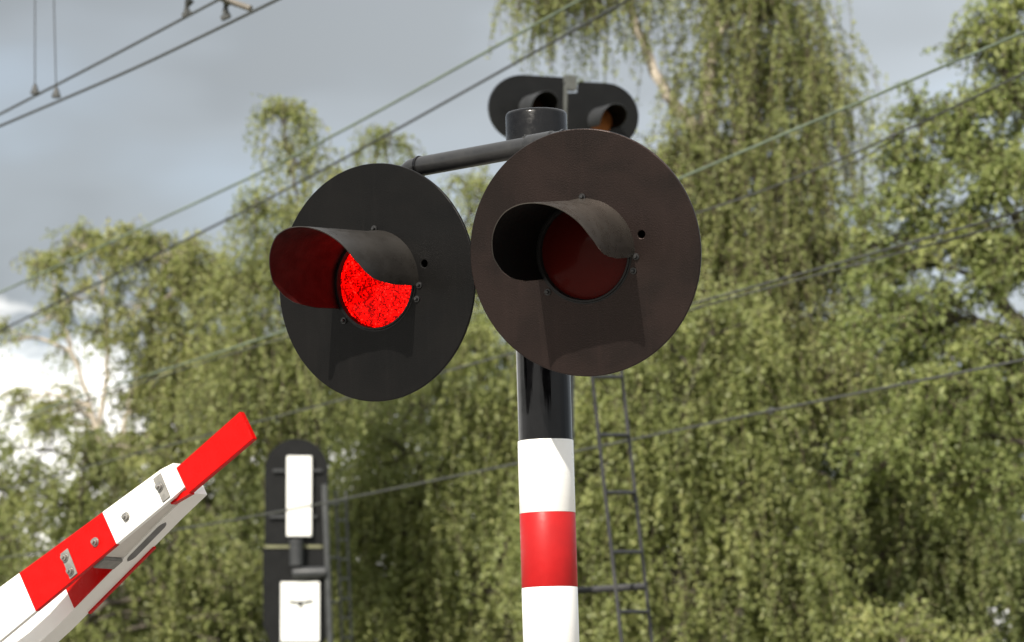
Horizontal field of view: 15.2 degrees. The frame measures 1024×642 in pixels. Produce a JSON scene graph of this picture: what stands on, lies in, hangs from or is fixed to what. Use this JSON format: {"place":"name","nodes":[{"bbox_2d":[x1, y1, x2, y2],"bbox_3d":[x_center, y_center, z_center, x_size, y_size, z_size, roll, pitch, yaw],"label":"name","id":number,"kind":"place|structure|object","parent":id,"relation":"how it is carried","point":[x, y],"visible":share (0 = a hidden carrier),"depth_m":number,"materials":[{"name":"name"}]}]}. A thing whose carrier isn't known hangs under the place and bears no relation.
{"place":"outdoors","nodes":[
{"label":"outdoors","id":0,"kind":"place"},
{"bbox_2d":[0,0,217,114],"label":"overhead wire","id":1,"kind":"object","parent":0,"point":[119,52],"visible":0.96,"depth_m":21.09,"materials":[{"name":"grey metal"}]},
{"bbox_2d":[30,0,38,94],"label":"dropper","id":2,"kind":"object","parent":1,"relation":"attached to","point":[34,91],"visible":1,"depth_m":22.20,"materials":[{"name":"metal"}]},
{"bbox_2d":[181,0,252,20],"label":"steady arm","id":3,"kind":"object","parent":1,"relation":"attached to","point":[226,15],"visible":0.98,"depth_m":19.64},
{"bbox_2d":[0,0,278,126],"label":"overhead wire","id":4,"kind":"object","parent":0,"point":[152,59],"visible":1,"depth_m":20.45,"materials":[{"name":"grey metal"}]},
{"bbox_2d":[52,0,60,97],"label":"dropper","id":5,"kind":"object","parent":4,"relation":"attached to","point":[56,93],"visible":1,"depth_m":21.70,"materials":[{"name":"metal"}]},
{"bbox_2d":[0,0,581,292],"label":"overhead wire","id":6,"kind":"object","parent":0,"point":[362,119],"visible":1,"depth_m":24.95,"materials":[{"name":"grey metal"}]},
{"bbox_2d":[0,0,629,331],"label":"overhead wire","id":7,"kind":"object","parent":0,"point":[381,137],"visible":1,"depth_m":25.24,"materials":[{"name":"grey metal"}]},
{"bbox_2d":[0,359,1023,558],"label":"overhead wire","id":8,"kind":"object","parent":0,"point":[771,410],"visible":0.83,"depth_m":23.18,"materials":[{"name":"grey metal"}]},
{"bbox_2d":[0,31,1023,423],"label":"overhead wire","id":9,"kind":"object","parent":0,"point":[680,179],"visible":0.62,"depth_m":20.45,"materials":[{"name":"grey metal"}]},
{"bbox_2d":[0,209,1023,489],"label":"overhead wire","id":10,"kind":"object","parent":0,"point":[514,353],"visible":0.76,"depth_m":22.01,"materials":[{"name":"grey metal"}]},
{"bbox_2d":[0,72,1023,428],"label":"overhead wire","id":11,"kind":"object","parent":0,"point":[894,134],"visible":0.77,"depth_m":21.22,"materials":[{"name":"grey metal"}]},
{"bbox_2d":[839,138,894,168],"bbox_3d":[1.873,-0.880,20.202,0.026,0.030,0.851,2,-7,-14],"label":"stay wire","id":12,"kind":"object","parent":11,"relation":"attached to","point":[867,154],"visible":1,"depth_m":20.21,"materials":[{"name":"grey metal"}]},
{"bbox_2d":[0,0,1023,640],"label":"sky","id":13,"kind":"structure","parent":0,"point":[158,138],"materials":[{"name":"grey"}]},
{"bbox_2d":[688,219,1023,311],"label":"overhead wire","id":14,"kind":"object","parent":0,"point":[923,246],"visible":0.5,"depth_m":20.60,"materials":[{"name":"grey metal"}]},
{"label":"pavement","id":15,"kind":"structure","parent":0,"visible":0},
{"bbox_2d":[0,412,256,641],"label":"barrier boom","id":16,"kind":"object","parent":15,"relation":"on","point":[61,590],"visible":1,"depth_m":8.36,"materials":[{"name":"metal"}]},
{"bbox_2d":[269,107,701,641],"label":"crossing light","id":17,"kind":"object","parent":15,"relation":"on","point":[579,253],"visible":1,"depth_m":8.72,"materials":[{"name":"metal"}]},
{"label":"ground","id":18,"kind":"structure","parent":0,"visible":0},
{"bbox_2d":[0,412,111,640],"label":"birch tree","id":19,"kind":"object","parent":18,"relation":"on","point":[6,523],"visible":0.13,"depth_m":57.91,"materials":[{"name":"green plant"}]},
{"bbox_2d":[0,396,262,641],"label":"birch tree","id":20,"kind":"object","parent":18,"relation":"on","point":[164,577],"visible":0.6,"depth_m":39.43,"materials":[{"name":"green plant"}]},
{"bbox_2d":[0,214,267,641],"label":"birch tree","id":21,"kind":"object","parent":18,"relation":"on","point":[179,266],"visible":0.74,"depth_m":40.89,"materials":[{"name":"green plant"}]},
{"bbox_2d":[32,418,374,641],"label":"birch tree","id":22,"kind":"object","parent":18,"relation":"on","point":[91,518],"visible":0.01,"depth_m":57.76,"materials":[{"name":"green plant"}]},
{"bbox_2d":[148,93,373,521],"bbox_3d":[-2.385,2.022,37.830,2.253,8.581,1.939,-4,-8,32],"label":"birch tree","id":23,"kind":"object","parent":18,"relation":"on","point":[256,381],"visible":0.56,"depth_m":37.79,"materials":[{"name":"green plant"}]},
{"bbox_2d":[83,329,495,641],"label":"birch tree","id":24,"kind":"object","parent":18,"relation":"on","point":[211,504],"visible":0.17,"depth_m":40.81,"materials":[{"name":"green plant"}]},
{"bbox_2d":[263,439,352,641],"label":"railway signal","id":25,"kind":"object","parent":18,"relation":"on","point":[298,602],"visible":1,"depth_m":33.96,"materials":[{"name":"metal"}]},
{"bbox_2d":[214,367,522,641],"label":"birch tree","id":26,"kind":"object","parent":18,"relation":"on","point":[436,451],"depth_m":56.75,"materials":[{"name":"green plant"}]},
{"bbox_2d":[335,122,515,471],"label":"birch tree","id":27,"kind":"object","parent":18,"relation":"on","point":[482,183],"visible":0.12,"depth_m":41.90,"materials":[{"name":"green plant"}]},
{"bbox_2d":[320,296,694,641],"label":"birch tree","id":28,"kind":"object","parent":18,"relation":"on","point":[445,537],"visible":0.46,"depth_m":39.57,"materials":[{"name":"green plant"}]},
{"bbox_2d":[488,75,653,641],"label":"twin lamp signal","id":29,"kind":"object","parent":18,"relation":"on","point":[603,106],"visible":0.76,"depth_m":19.98,"materials":[{"name":"black metal"}]},
{"bbox_2d":[448,359,721,636],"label":"birch tree","id":30,"kind":"object","parent":18,"relation":"on","point":[594,467],"visible":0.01,"depth_m":57.73,"materials":[{"name":"green plant"}]},
{"bbox_2d":[461,269,879,641],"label":"birch tree","id":31,"kind":"object","parent":18,"relation":"on","point":[771,593],"visible":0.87,"depth_m":34.18,"materials":[{"name":"green plant"}]},
{"bbox_2d":[484,0,915,641],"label":"birch tree","id":32,"kind":"object","parent":18,"relation":"on","point":[742,242],"visible":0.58,"depth_m":35.62,"materials":[{"name":"green plant"}]},
{"bbox_2d":[667,318,1020,637],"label":"birch tree","id":33,"kind":"object","parent":18,"relation":"on","point":[896,553],"depth_m":56.80,"materials":[{"name":"green plant"}]},
{"bbox_2d":[683,308,1023,641],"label":"birch tree","id":34,"kind":"object","parent":18,"relation":"on","point":[946,577],"visible":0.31,"depth_m":36.74,"materials":[{"name":"green plant"}]},
{"bbox_2d":[831,593,999,641],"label":"shrub","id":35,"kind":"object","parent":18,"relation":"on","point":[904,634],"visible":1,"depth_m":30.89,"materials":[{"name":"green plant"}]},
{"bbox_2d":[818,0,1023,548],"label":"broadleaf tree","id":36,"kind":"object","parent":18,"relation":"on","point":[988,260],"visible":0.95,"depth_m":32.83,"materials":[{"name":"green plant"}]},
{"bbox_2d":[843,385,1023,641],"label":"broadleaf tree","id":37,"kind":"object","parent":18,"relation":"on","point":[1020,599],"visible":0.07,"depth_m":37.93,"materials":[{"name":"green plant"}]},
{"bbox_2d":[899,343,1023,641],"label":"birch tree","id":38,"kind":"object","parent":18,"relation":"on","point":[1020,539],"visible":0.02,"depth_m":57.79,"materials":[{"name":"green plant"}]}
]}

